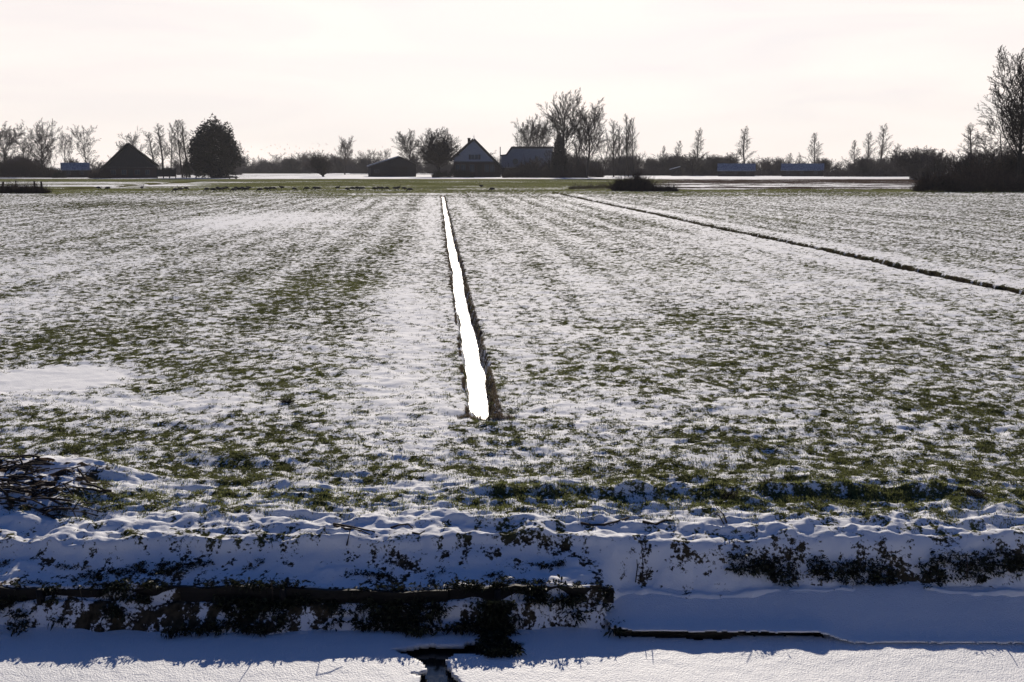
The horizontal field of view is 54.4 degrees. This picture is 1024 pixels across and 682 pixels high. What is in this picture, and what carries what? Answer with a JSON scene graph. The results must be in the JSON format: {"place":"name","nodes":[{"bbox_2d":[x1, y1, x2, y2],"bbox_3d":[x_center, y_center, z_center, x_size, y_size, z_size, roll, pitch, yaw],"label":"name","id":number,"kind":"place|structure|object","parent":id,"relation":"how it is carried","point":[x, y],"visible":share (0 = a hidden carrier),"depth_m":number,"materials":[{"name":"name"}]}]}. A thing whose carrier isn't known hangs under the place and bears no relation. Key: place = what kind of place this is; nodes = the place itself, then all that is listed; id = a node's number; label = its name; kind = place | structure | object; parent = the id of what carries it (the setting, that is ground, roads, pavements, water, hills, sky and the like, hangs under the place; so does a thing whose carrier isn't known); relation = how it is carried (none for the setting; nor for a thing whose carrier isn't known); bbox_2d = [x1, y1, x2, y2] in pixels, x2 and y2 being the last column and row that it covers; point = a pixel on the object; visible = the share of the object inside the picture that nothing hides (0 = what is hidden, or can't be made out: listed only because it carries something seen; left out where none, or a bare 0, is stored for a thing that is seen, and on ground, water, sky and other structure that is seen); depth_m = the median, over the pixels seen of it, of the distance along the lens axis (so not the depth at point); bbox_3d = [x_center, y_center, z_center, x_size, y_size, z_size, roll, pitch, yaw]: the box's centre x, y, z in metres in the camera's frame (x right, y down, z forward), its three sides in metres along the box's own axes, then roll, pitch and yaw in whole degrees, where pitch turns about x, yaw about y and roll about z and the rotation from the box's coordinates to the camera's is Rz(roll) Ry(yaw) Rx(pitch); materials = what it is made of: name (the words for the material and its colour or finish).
{"place":"outdoors","nodes":[
{"label":"outdoors","id":0,"kind":"place"},
{"bbox_2d":[101,143,158,177],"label":"barn","id":1,"kind":"structure","parent":0,"point":[127,160],"depth_m":265.83,"materials":[{"name":"brick"}]},
{"bbox_2d":[128,169,132,177],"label":"door","id":2,"kind":"structure","parent":1,"relation":"in","point":[130,171],"depth_m":266.18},
{"bbox_2d":[367,156,416,176],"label":"barn","id":3,"kind":"structure","parent":0,"point":[398,166],"depth_m":302.23,"materials":[{"name":"metal"}]},
{"bbox_2d":[390,166,397,176],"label":"door","id":4,"kind":"structure","parent":3,"relation":"in","point":[393,169],"depth_m":302.36,"materials":[{"name":"black wood"}]},
{"bbox_2d":[399,166,406,176],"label":"door","id":5,"kind":"structure","parent":3,"relation":"in","point":[402,169],"depth_m":302.73,"materials":[{"name":"black wood"}]},
{"bbox_2d":[0,168,1023,634],"bbox_3d":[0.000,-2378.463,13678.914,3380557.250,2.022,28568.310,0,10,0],"label":"pasture ground","id":6,"kind":"structure","parent":0,"point":[688,554],"depth_m":13.16,"materials":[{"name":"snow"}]},
{"bbox_2d":[0,119,25,162],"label":"bare tree","id":7,"kind":"object","parent":6,"relation":"on","point":[9,141],"visible":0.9,"depth_m":300.08,"materials":[{"name":"brown plant"}]},
{"bbox_2d":[0,178,51,192],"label":"reed clump","id":8,"kind":"object","parent":6,"relation":"on","point":[14,188],"visible":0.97,"depth_m":106.89,"materials":[{"name":"plant"}]},
{"bbox_2d":[13,135,38,162],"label":"bare tree","id":9,"kind":"object","parent":6,"relation":"on","point":[23,152],"visible":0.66,"depth_m":287.42,"materials":[{"name":"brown plant"}]},
{"bbox_2d":[0,155,57,177],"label":"undergrowth","id":10,"kind":"object","parent":6,"relation":"on","point":[25,169],"visible":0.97,"depth_m":274.53,"materials":[{"name":"plant"}]},
{"bbox_2d":[22,117,63,167],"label":"bare tree","id":11,"kind":"object","parent":6,"relation":"on","point":[39,136],"visible":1,"depth_m":276.25,"materials":[{"name":"brown plant"}]},
{"bbox_2d":[42,143,57,167],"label":"bare tree","id":12,"kind":"object","parent":6,"relation":"on","point":[50,155],"visible":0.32,"depth_m":301.87,"materials":[{"name":"brown plant"}]},
{"bbox_2d":[50,170,67,177],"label":"bush","id":13,"kind":"object","parent":6,"relation":"on","point":[57,174],"visible":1,"depth_m":265.77,"materials":[{"name":"plant"}]},
{"bbox_2d":[0,452,117,518],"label":"brush heap","id":14,"kind":"object","parent":6,"relation":"on","point":[13,479],"visible":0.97,"depth_m":8.06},
{"bbox_2d":[48,129,75,162],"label":"bare tree","id":15,"kind":"object","parent":6,"relation":"on","point":[65,147],"visible":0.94,"depth_m":316.66,"materials":[{"name":"brown plant"}]},
{"bbox_2d":[60,163,89,177],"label":"shed","id":16,"kind":"structure","parent":6,"relation":"on","point":[74,170],"depth_m":277.68,"materials":[{"name":"metal"}]},
{"bbox_2d":[65,125,100,162],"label":"bare tree","id":17,"kind":"object","parent":6,"relation":"on","point":[83,148],"visible":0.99,"depth_m":315.76,"materials":[{"name":"brown plant"}]},
{"bbox_2d":[86,167,114,177],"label":"bush","id":18,"kind":"object","parent":6,"relation":"on","point":[99,173],"visible":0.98,"depth_m":255.09,"materials":[{"name":"plant"}]},
{"bbox_2d":[115,127,147,150],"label":"bare tree","id":19,"kind":"object","parent":6,"relation":"on","point":[133,142],"visible":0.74,"depth_m":413.60,"materials":[{"name":"brown plant"}]},
{"bbox_2d":[142,130,160,160],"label":"bare tree","id":20,"kind":"object","parent":6,"relation":"on","point":[150,144],"visible":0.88,"depth_m":387.91,"materials":[{"name":"brown plant"}]},
{"bbox_2d":[150,124,170,168],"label":"bare tree","id":21,"kind":"object","parent":6,"relation":"on","point":[159,140],"visible":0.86,"depth_m":347.38,"materials":[{"name":"brown plant"}]},
{"bbox_2d":[156,168,176,177],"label":"open shelter","id":22,"kind":"object","parent":6,"relation":"on","point":[167,172],"visible":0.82,"depth_m":258.20,"materials":[{"name":"black wood"}]},
{"bbox_2d":[161,124,177,167],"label":"bare tree","id":23,"kind":"object","parent":6,"relation":"on","point":[170,137],"visible":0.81,"depth_m":337.85,"materials":[{"name":"brown plant"}]},
{"bbox_2d":[162,119,187,176],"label":"bare tree","id":24,"kind":"object","parent":6,"relation":"on","point":[181,141],"visible":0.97,"depth_m":275.35,"materials":[{"name":"brown plant"}]},
{"bbox_2d":[172,119,191,177],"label":"bare tree","id":25,"kind":"object","parent":6,"relation":"on","point":[186,148],"visible":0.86,"depth_m":275.06,"materials":[{"name":"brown plant"}]},
{"bbox_2d":[180,158,191,177],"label":"evergreen tree","id":26,"kind":"object","parent":6,"relation":"on","point":[185,163],"visible":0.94,"depth_m":265.65,"materials":[{"name":"green plant"}]},
{"bbox_2d":[186,113,244,177],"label":"evergreen tree","id":27,"kind":"object","parent":6,"relation":"on","point":[214,151],"visible":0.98,"depth_m":262.15,"materials":[{"name":"green plant"}]},
{"bbox_2d":[0,151,594,175],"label":"wood","id":28,"kind":"object","parent":6,"relation":"on","point":[286,165],"visible":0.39,"depth_m":478.15,"materials":[{"name":"plant"}]},
{"bbox_2d":[291,152,307,170],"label":"bare tree","id":29,"kind":"object","parent":6,"relation":"on","point":[299,158],"visible":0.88,"depth_m":474.29,"materials":[{"name":"brown plant"}]},
{"bbox_2d":[0,584,613,604],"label":"timber edging","id":30,"kind":"object","parent":6,"relation":"on","point":[189,593],"visible":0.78,"depth_m":6.99,"materials":[{"name":"wood"}]},
{"bbox_2d":[299,149,338,176],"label":"shrub","id":31,"kind":"object","parent":6,"relation":"on","point":[319,165],"visible":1,"depth_m":300.58,"materials":[{"name":"brown plant"}]},
{"bbox_2d":[331,135,354,174],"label":"bare tree","id":32,"kind":"object","parent":6,"relation":"on","point":[347,154],"visible":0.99,"depth_m":389.48,"materials":[{"name":"brown plant"}]},
{"bbox_2d":[333,523,374,532],"bbox_3d":[-1.197,1.413,7.537,0.373,0.019,0.022,5,11,25],"label":"fallen branch","id":33,"kind":"object","parent":6,"relation":"on","point":[344,525],"visible":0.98,"depth_m":7.54,"materials":[{"name":"wood"}]},
{"bbox_2d":[333,525,377,536],"bbox_3d":[-1.193,1.432,7.493,0.412,0.060,0.087,5,11,26],"label":"bent stalk","id":34,"kind":"object","parent":6,"relation":"on","point":[338,526],"visible":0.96,"depth_m":7.49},
{"bbox_2d":[346,528,369,545],"bbox_3d":[-1.138,1.446,7.358,0.183,0.137,0.014,0,10,0],"label":"bent stalk","id":35,"kind":"object","parent":6,"relation":"on","point":[354,529],"visible":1,"depth_m":7.35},
{"bbox_2d":[355,151,370,163],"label":"bare tree","id":36,"kind":"object","parent":6,"relation":"on","point":[361,156],"visible":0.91,"depth_m":474.19,"materials":[{"name":"brown plant"}]},
{"bbox_2d":[376,148,390,160],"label":"bare tree","id":37,"kind":"object","parent":6,"relation":"on","point":[380,155],"visible":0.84,"depth_m":475.38,"materials":[{"name":"brown plant"}]},
{"bbox_2d":[392,128,422,160],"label":"bare tree","id":38,"kind":"object","parent":6,"relation":"on","point":[410,149],"visible":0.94,"depth_m":330.74,"materials":[{"name":"brown plant"}]},
{"bbox_2d":[413,126,461,171],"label":"bare tree","id":39,"kind":"object","parent":6,"relation":"on","point":[439,154],"visible":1,"depth_m":286.25,"materials":[{"name":"brown plant"}]},
{"bbox_2d":[429,166,474,177],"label":"hedge","id":40,"kind":"object","parent":6,"relation":"on","point":[456,172],"visible":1,"depth_m":276.84,"materials":[{"name":"plant"}]},
{"bbox_2d":[441,197,488,418],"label":"drain ice","id":41,"kind":"structure","parent":6,"relation":"on","point":[475,373],"depth_m":16.58,"materials":[{"name":"ice"}]},
{"bbox_2d":[449,138,503,176],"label":"farmhouse","id":42,"kind":"object","parent":6,"relation":"on","point":[476,157],"visible":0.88,"depth_m":288.74,"materials":[{"name":"brick"}]},
{"bbox_2d":[470,164,474,171],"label":"window","id":43,"kind":"structure","parent":42,"relation":"in","point":[472,166],"depth_m":289.01,"materials":[{"name":"black glass"}]},
{"bbox_2d":[471,154,477,159],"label":"window","id":44,"kind":"structure","parent":42,"relation":"in","point":[473,156],"depth_m":288.38,"materials":[{"name":"black glass"}]},
{"bbox_2d":[478,165,481,176],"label":"door","id":45,"kind":"structure","parent":42,"relation":"in","point":[479,166],"depth_m":289.19,"materials":[{"name":"black wood"}]},
{"bbox_2d":[490,164,494,171],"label":"window","id":46,"kind":"structure","parent":42,"relation":"in","point":[492,166],"depth_m":289.19,"materials":[{"name":"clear glass"}]},
{"bbox_2d":[0,558,991,585],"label":"bank weeds","id":47,"kind":"object","parent":6,"relation":"on","point":[180,565],"visible":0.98,"depth_m":7.19,"materials":[{"name":"black plant"}]},
{"bbox_2d":[511,116,547,145],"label":"bare tree","id":48,"kind":"object","parent":6,"relation":"on","point":[525,135],"visible":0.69,"depth_m":347.66,"materials":[{"name":"brown plant"}]},
{"bbox_2d":[528,155,546,171],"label":"bare tree","id":49,"kind":"object","parent":6,"relation":"on","point":[535,164],"visible":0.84,"depth_m":275.23,"materials":[{"name":"brown plant"}]},
{"bbox_2d":[524,113,554,145],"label":"bare tree","id":50,"kind":"object","parent":6,"relation":"on","point":[541,130],"visible":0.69,"depth_m":346.26,"materials":[{"name":"brown plant"}]},
{"bbox_2d":[498,167,590,177],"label":"hedge","id":51,"kind":"object","parent":6,"relation":"on","point":[536,174],"visible":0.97,"depth_m":269.81,"materials":[{"name":"plant"}]},
{"bbox_2d":[538,147,565,172],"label":"bare tree","id":52,"kind":"object","parent":6,"relation":"on","point":[553,160],"visible":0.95,"depth_m":277.30,"materials":[{"name":"brown plant"}]},
{"bbox_2d":[499,154,607,176],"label":"undergrowth","id":53,"kind":"object","parent":6,"relation":"on","point":[597,172],"visible":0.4,"depth_m":284.33,"materials":[{"name":"plant"}]},
{"bbox_2d":[551,132,568,167],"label":"evergreen tree","id":54,"kind":"object","parent":6,"relation":"on","point":[558,149],"visible":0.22,"depth_m":287.24,"materials":[{"name":"green plant"}]},
{"bbox_2d":[537,89,584,176],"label":"bare tree","id":55,"kind":"object","parent":6,"relation":"on","point":[564,129],"visible":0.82,"depth_m":274.24,"materials":[{"name":"brown plant"}]},
{"bbox_2d":[549,150,579,171],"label":"bare tree","id":56,"kind":"object","parent":6,"relation":"on","point":[570,164],"visible":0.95,"depth_m":276.01,"materials":[{"name":"brown plant"}]},
{"bbox_2d":[569,125,590,167],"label":"bare tree","id":57,"kind":"object","parent":6,"relation":"on","point":[576,153],"visible":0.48,"depth_m":289.01,"materials":[{"name":"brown plant"}]},
{"bbox_2d":[563,97,607,177],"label":"bare tree","id":58,"kind":"object","parent":6,"relation":"on","point":[587,132],"visible":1,"depth_m":263.24,"materials":[{"name":"brown plant"}]},
{"bbox_2d":[567,180,610,188],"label":"reed clump","id":59,"kind":"object","parent":6,"relation":"on","point":[601,185],"visible":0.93,"depth_m":127.75,"materials":[{"name":"plant"}]},
{"bbox_2d":[598,131,623,172],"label":"bare tree","id":60,"kind":"object","parent":6,"relation":"on","point":[605,158],"visible":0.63,"depth_m":300.53,"materials":[{"name":"brown plant"}]},
{"bbox_2d":[606,120,620,176],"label":"bare tree","id":61,"kind":"object","parent":6,"relation":"on","point":[613,144],"visible":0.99,"depth_m":286.74,"materials":[{"name":"brown plant"}]},
{"bbox_2d":[614,123,624,164],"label":"bare tree","id":62,"kind":"object","parent":6,"relation":"on","point":[619,141],"visible":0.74,"depth_m":346.64,"materials":[{"name":"brown plant"}]},
{"bbox_2d":[620,113,631,174],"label":"bare tree","id":63,"kind":"object","parent":6,"relation":"on","point":[626,136],"visible":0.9,"depth_m":300.21,"materials":[{"name":"brown plant"}]},
{"bbox_2d":[621,119,633,175],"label":"bare tree","id":64,"kind":"object","parent":6,"relation":"on","point":[627,148],"visible":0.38,"depth_m":331.86,"materials":[{"name":"brown plant"}]},
{"bbox_2d":[623,117,638,176],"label":"bare tree","id":65,"kind":"object","parent":6,"relation":"on","point":[632,138],"visible":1,"depth_m":287.85,"materials":[{"name":"brown plant"}]},
{"bbox_2d":[605,167,661,190],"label":"bramble bush","id":66,"kind":"object","parent":6,"relation":"on","point":[621,184],"visible":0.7,"depth_m":118.12,"materials":[{"name":"plant"}]},
{"bbox_2d":[627,179,679,190],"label":"withered growth","id":67,"kind":"object","parent":6,"relation":"on","point":[658,187],"visible":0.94,"depth_m":116.30,"materials":[{"name":"plant"}]},
{"bbox_2d":[674,141,682,155],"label":"bare tree","id":68,"kind":"object","parent":6,"relation":"on","point":[678,149],"visible":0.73,"depth_m":389.81,"materials":[{"name":"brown plant"}]},
{"bbox_2d":[675,152,700,175],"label":"bare tree","id":69,"kind":"object","parent":6,"relation":"on","point":[690,159],"visible":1,"depth_m":331.03,"materials":[{"name":"brown plant"}]},
{"bbox_2d":[690,128,707,158],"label":"bare tree","id":70,"kind":"object","parent":6,"relation":"on","point":[697,144],"visible":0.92,"depth_m":390.19,"materials":[{"name":"brown plant"}]},
{"bbox_2d":[717,488,746,499],"bbox_3d":[1.820,1.256,8.170,0.240,0.065,0.228,-10,14,-44],"label":"grass tussock","id":71,"kind":"object","parent":6,"relation":"on","point":[728,494],"depth_m":8.17,"materials":[{"name":"plant"}]},
{"bbox_2d":[717,163,755,175],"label":"shed","id":72,"kind":"structure","parent":6,"relation":"on","point":[736,169],"depth_m":317.58,"materials":[{"name":"metal"}]},
{"bbox_2d":[725,152,748,162],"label":"bare tree","id":73,"kind":"object","parent":6,"relation":"on","point":[729,158],"visible":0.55,"depth_m":368.70,"materials":[{"name":"brown plant"}]},
{"bbox_2d":[735,125,756,161],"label":"bare tree","id":74,"kind":"object","parent":6,"relation":"on","point":[743,145],"visible":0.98,"depth_m":390.05,"materials":[{"name":"brown plant"}]},
{"bbox_2d":[753,476,777,483],"bbox_3d":[2.142,1.183,8.397,0.198,0.065,0.196,4,11,22],"label":"grass tussock","id":75,"kind":"object","parent":6,"relation":"on","point":[768,480],"depth_m":8.40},
{"bbox_2d":[781,163,823,175],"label":"shed","id":76,"kind":"structure","parent":6,"relation":"on","point":[802,169],"depth_m":317.59,"materials":[{"name":"metal"}]},
{"bbox_2d":[586,145,1023,179],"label":"hedgerow wood","id":77,"kind":"object","parent":6,"relation":"on","point":[903,164],"visible":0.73,"depth_m":331.82,"materials":[{"name":"plant"}]},
{"bbox_2d":[799,133,823,160],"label":"bare tree","id":78,"kind":"object","parent":6,"relation":"on","point":[814,148],"visible":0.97,"depth_m":389.77,"materials":[{"name":"brown plant"}]},
{"bbox_2d":[841,140,860,166],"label":"bare tree","id":79,"kind":"object","parent":6,"relation":"on","point":[853,149],"visible":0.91,"depth_m":389.91,"materials":[{"name":"brown plant"}]},
{"bbox_2d":[862,132,878,157],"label":"bare tree","id":80,"kind":"object","parent":6,"relation":"on","point":[868,148],"visible":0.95,"depth_m":388.74,"materials":[{"name":"brown plant"}]},
{"bbox_2d":[724,538,1023,588],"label":"shelf fringe weeds","id":81,"kind":"object","parent":6,"relation":"on","point":[848,572],"visible":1,"depth_m":7.29,"materials":[{"name":"black plant"}]},
{"bbox_2d":[877,124,893,158],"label":"bare tree","id":82,"kind":"object","parent":6,"relation":"on","point":[882,151],"visible":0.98,"depth_m":388.55,"materials":[{"name":"brown plant"}]},
{"bbox_2d":[908,167,969,191],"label":"bramble bush","id":83,"kind":"object","parent":6,"relation":"on","point":[935,183],"visible":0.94,"depth_m":113.82,"materials":[{"name":"plant"}]},
{"bbox_2d":[956,123,985,159],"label":"bare tree","id":84,"kind":"object","parent":6,"relation":"on","point":[971,146],"visible":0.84,"depth_m":194.75,"materials":[{"name":"brown plant"}]},
{"bbox_2d":[945,152,996,172],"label":"shrub","id":85,"kind":"object","parent":6,"relation":"on","point":[964,160],"visible":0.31,"depth_m":165.85,"materials":[{"name":"brown plant"}]},
{"bbox_2d":[955,486,988,499],"bbox_3d":[3.778,1.235,8.178,0.266,0.065,0.257,3,10,19],"label":"grass tussock","id":86,"kind":"object","parent":6,"relation":"on","point":[976,493],"depth_m":8.15,"materials":[{"name":"plant"}]},
{"bbox_2d":[926,141,1023,180],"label":"hedge","id":87,"kind":"object","parent":6,"relation":"on","point":[977,165],"visible":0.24,"depth_m":142.37,"materials":[{"name":"plant"}]},
{"bbox_2d":[943,160,1023,191],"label":"hedge","id":88,"kind":"object","parent":6,"relation":"on","point":[995,183],"visible":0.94,"depth_m":113.33,"materials":[{"name":"plant"}]},
{"bbox_2d":[956,140,1016,167],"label":"bare tree","id":89,"kind":"object","parent":6,"relation":"on","point":[990,153],"visible":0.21,"depth_m":194.71,"materials":[{"name":"brown plant"}]},
{"bbox_2d":[970,110,1022,160],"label":"bare tree","id":90,"kind":"object","parent":6,"relation":"on","point":[991,138],"visible":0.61,"depth_m":157.34,"materials":[{"name":"brown plant"}]},
{"bbox_2d":[969,149,1023,174],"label":"shrub","id":91,"kind":"object","parent":6,"relation":"on","point":[1008,156],"visible":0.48,"depth_m":142.19,"materials":[{"name":"brown plant"}]},
{"bbox_2d":[974,45,1023,178],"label":"bare tree","id":92,"kind":"object","parent":6,"relation":"on","point":[1014,121],"visible":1,"depth_m":121.96,"materials":[{"name":"brown plant"}]},
{"bbox_2d":[1004,85,1023,150],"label":"bare tree","id":93,"kind":"object","parent":6,"relation":"on","point":[1016,125],"visible":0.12,"depth_m":127.82,"materials":[{"name":"brown plant"}]},
{"bbox_2d":[0,623,1023,681],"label":"frozen ditch","id":94,"kind":"object","parent":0,"point":[554,654],"visible":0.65,"depth_m":6.48,"materials":[{"name":"white"}]},
{"bbox_2d":[0,574,624,638],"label":"bank weeds","id":95,"kind":"object","parent":94,"relation":"on","point":[253,607],"visible":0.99,"depth_m":6.92,"materials":[{"name":"black plant"}]},
{"bbox_2d":[465,598,526,657],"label":"weeds by ice hole","id":96,"kind":"object","parent":94,"relation":"on","point":[497,644],"visible":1,"depth_m":6.80,"materials":[{"name":"black plant"}]},
{"bbox_2d":[605,582,1023,643],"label":"ice shelf","id":97,"kind":"object","parent":94,"relation":"on","point":[913,612],"visible":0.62,"depth_m":6.98,"materials":[{"name":"white"}]},
{"bbox_2d":[0,0,1023,167],"label":"sky","id":98,"kind":"structure","parent":0,"point":[306,75],"materials":[{"name":"white"}]},
{"bbox_2d":[500,146,553,173],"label":"barn","id":99,"kind":"structure","parent":0,"point":[513,155],"depth_m":301.52,"materials":[{"name":"brick"}]},
{"bbox_2d":[581,517,629,525],"bbox_3d":[0.736,1.404,7.677,0.425,0.046,0.100,-4,11,-20],"label":"fallen branch","id":100,"kind":"object","parent":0,"point":[601,524],"visible":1,"depth_m":7.64,"materials":[{"name":"wood"}]},
{"bbox_2d":[400,629,823,681],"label":"ditch water","id":101,"kind":"structure","parent":0,"point":[433,660],"depth_m":6.72,"materials":[{"name":"black liquid"}]},
{"bbox_2d":[642,519,673,524],"bbox_3d":[1.135,1.394,7.679,0.272,0.033,0.076,-3,10,-18],"label":"fallen branch","id":102,"kind":"object","parent":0,"point":[647,522],"visible":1,"depth_m":7.65,"materials":[{"name":"wood"}]},
{"bbox_2d":[671,166,679,175],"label":"shed","id":103,"kind":"structure","parent":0,"point":[673,171],"depth_m":332.75,"materials":[{"name":"white paint"}]},
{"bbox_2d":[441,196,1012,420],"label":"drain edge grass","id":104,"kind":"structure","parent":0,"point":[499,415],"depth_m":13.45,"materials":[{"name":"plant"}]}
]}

